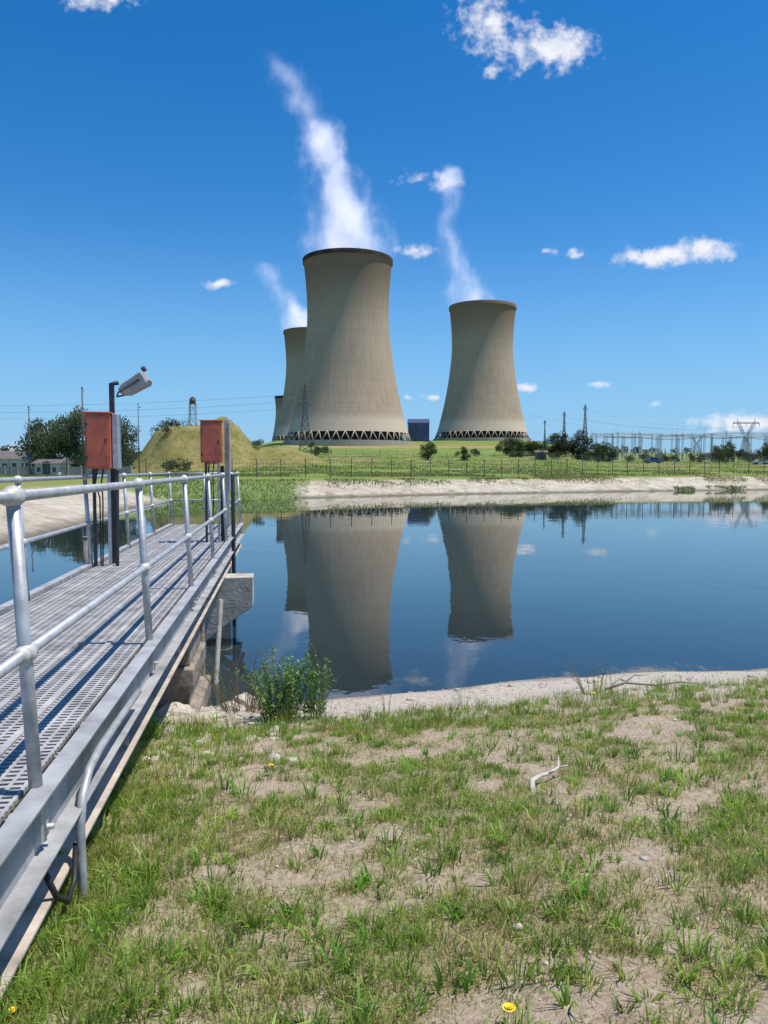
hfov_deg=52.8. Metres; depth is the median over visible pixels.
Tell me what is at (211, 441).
red equipment box
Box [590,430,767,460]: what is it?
electrical substation
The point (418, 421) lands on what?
roof
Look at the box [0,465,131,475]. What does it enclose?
precast wall
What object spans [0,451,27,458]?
roof
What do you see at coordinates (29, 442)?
utility pole
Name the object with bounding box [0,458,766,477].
perimeter fence
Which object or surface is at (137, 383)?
floodlight
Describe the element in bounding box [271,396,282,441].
cooling tower
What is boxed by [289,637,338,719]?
green bush
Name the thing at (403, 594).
pond water
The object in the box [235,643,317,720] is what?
green bush
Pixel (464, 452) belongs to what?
shrub
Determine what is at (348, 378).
cooling tower
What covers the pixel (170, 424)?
broadleaf tree
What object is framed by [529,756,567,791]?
bleached stick
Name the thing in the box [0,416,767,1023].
ground
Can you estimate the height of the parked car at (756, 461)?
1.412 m
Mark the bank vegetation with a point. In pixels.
(732, 486)
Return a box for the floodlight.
[109,366,151,563]
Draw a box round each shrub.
[308,442,321,455]
[417,441,437,459]
[455,446,470,459]
[470,448,480,455]
[495,436,526,455]
[508,450,523,457]
[516,439,549,454]
[585,441,619,461]
[708,445,729,463]
[757,444,767,459]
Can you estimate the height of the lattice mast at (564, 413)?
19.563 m
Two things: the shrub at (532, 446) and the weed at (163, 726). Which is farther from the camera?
the shrub at (532, 446)
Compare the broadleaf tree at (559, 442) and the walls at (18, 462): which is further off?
the broadleaf tree at (559, 442)
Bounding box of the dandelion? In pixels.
[502,1002,515,1018]
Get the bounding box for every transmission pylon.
[298,384,311,450]
[688,436,706,452]
[732,418,759,456]
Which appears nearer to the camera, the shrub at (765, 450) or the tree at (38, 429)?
the tree at (38, 429)
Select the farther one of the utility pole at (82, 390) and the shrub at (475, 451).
the shrub at (475, 451)
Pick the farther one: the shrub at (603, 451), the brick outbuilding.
the shrub at (603, 451)
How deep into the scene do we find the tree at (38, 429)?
117.64 m
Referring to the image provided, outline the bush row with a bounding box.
[161,427,759,471]
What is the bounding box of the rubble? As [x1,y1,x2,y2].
[135,674,757,760]
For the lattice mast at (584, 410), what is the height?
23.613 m
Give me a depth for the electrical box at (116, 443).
9.40 m
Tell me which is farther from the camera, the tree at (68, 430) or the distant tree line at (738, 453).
the distant tree line at (738, 453)
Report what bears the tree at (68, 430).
on the ground at (48, 514)
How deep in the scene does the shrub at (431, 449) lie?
178.56 m
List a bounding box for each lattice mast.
[544,421,545,448]
[562,411,565,451]
[583,404,588,451]
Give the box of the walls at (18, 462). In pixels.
[0,459,22,466]
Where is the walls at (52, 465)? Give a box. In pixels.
[35,464,69,475]
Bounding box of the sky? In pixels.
[0,0,767,461]
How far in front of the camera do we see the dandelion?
2.29 m
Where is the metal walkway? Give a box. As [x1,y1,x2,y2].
[0,472,253,998]
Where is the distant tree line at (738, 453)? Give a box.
[0,442,767,465]
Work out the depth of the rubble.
7.67 m
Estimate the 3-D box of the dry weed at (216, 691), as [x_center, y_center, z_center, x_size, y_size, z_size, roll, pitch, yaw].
[-1.492,1.727,7.929,1.123,0.770,0.805,-1,3,-12]
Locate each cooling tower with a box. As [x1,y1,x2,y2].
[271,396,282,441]
[273,327,306,440]
[283,248,412,445]
[433,300,530,440]
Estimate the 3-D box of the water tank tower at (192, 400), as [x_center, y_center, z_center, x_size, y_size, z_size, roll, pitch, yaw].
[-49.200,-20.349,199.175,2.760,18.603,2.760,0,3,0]
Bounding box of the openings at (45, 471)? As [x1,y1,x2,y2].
[37,462,55,474]
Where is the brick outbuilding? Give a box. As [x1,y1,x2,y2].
[534,451,547,459]
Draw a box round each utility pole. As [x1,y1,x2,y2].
[28,406,30,474]
[81,387,84,473]
[137,404,140,477]
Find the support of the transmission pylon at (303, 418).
on the ground at (48, 514)
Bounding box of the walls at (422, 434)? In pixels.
[408,423,428,441]
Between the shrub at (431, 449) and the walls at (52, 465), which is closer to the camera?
the walls at (52, 465)
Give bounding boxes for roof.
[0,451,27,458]
[30,459,73,463]
[407,419,429,423]
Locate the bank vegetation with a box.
[143,474,767,501]
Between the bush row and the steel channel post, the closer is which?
the steel channel post
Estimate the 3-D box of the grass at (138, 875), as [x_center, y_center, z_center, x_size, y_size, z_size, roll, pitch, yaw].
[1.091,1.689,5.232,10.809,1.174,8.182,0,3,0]
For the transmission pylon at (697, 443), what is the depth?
617.52 m
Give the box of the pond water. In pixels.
[0,490,767,705]
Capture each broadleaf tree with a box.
[149,417,191,435]
[543,431,573,457]
[562,429,593,459]
[720,441,736,461]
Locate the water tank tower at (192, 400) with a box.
[188,397,196,425]
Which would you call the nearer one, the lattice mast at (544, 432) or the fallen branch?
the fallen branch
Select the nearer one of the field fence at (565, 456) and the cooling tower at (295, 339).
the field fence at (565, 456)
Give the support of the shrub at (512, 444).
on the ground at (48, 514)
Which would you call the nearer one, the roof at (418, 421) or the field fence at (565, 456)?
the field fence at (565, 456)
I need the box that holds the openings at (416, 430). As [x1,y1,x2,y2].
[410,428,427,440]
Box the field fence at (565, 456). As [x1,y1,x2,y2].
[308,450,762,463]
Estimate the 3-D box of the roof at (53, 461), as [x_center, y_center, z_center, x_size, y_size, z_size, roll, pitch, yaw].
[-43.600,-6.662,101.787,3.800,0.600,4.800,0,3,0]
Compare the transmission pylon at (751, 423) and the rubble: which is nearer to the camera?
the rubble
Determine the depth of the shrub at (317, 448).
248.91 m
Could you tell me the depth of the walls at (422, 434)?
562.65 m
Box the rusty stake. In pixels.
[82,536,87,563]
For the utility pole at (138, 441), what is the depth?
79.67 m
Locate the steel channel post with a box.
[220,420,235,625]
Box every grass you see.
[0,653,767,1023]
[1,417,767,476]
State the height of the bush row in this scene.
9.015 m
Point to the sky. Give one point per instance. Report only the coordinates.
(170, 170)
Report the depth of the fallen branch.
8.31 m
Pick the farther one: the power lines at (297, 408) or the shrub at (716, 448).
the power lines at (297, 408)
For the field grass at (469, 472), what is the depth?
120.48 m
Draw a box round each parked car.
[644,458,662,462]
[751,459,767,463]
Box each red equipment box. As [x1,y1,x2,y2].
[83,412,114,566]
[199,420,222,548]
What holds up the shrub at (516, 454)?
on the ground at (48, 514)
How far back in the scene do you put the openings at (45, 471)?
99.80 m
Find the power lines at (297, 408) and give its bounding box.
[0,394,767,429]
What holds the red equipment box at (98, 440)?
on the metal walkway
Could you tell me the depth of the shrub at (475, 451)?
213.53 m
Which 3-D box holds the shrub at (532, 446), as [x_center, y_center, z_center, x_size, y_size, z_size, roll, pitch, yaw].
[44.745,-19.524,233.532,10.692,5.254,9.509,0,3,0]
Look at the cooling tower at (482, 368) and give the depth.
592.67 m
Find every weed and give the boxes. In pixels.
[59,850,69,891]
[139,710,172,741]
[186,645,291,714]
[564,658,625,693]
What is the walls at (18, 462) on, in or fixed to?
on the ground at (48, 514)
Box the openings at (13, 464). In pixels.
[2,463,23,466]
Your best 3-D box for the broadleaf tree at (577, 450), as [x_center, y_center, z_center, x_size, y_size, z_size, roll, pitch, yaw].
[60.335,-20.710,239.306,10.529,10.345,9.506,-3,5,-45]
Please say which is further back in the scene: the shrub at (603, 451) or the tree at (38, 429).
the shrub at (603, 451)
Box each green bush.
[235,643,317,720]
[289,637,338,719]
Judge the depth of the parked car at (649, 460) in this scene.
188.74 m
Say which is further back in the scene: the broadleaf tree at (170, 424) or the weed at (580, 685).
the broadleaf tree at (170, 424)
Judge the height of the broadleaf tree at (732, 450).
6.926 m
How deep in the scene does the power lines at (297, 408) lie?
332.68 m
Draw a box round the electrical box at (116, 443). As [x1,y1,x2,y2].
[112,414,121,565]
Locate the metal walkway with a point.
(106, 648)
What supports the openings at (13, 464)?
attached to the walls at (18, 462)
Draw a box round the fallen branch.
[606,675,707,690]
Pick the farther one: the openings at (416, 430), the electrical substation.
the openings at (416, 430)

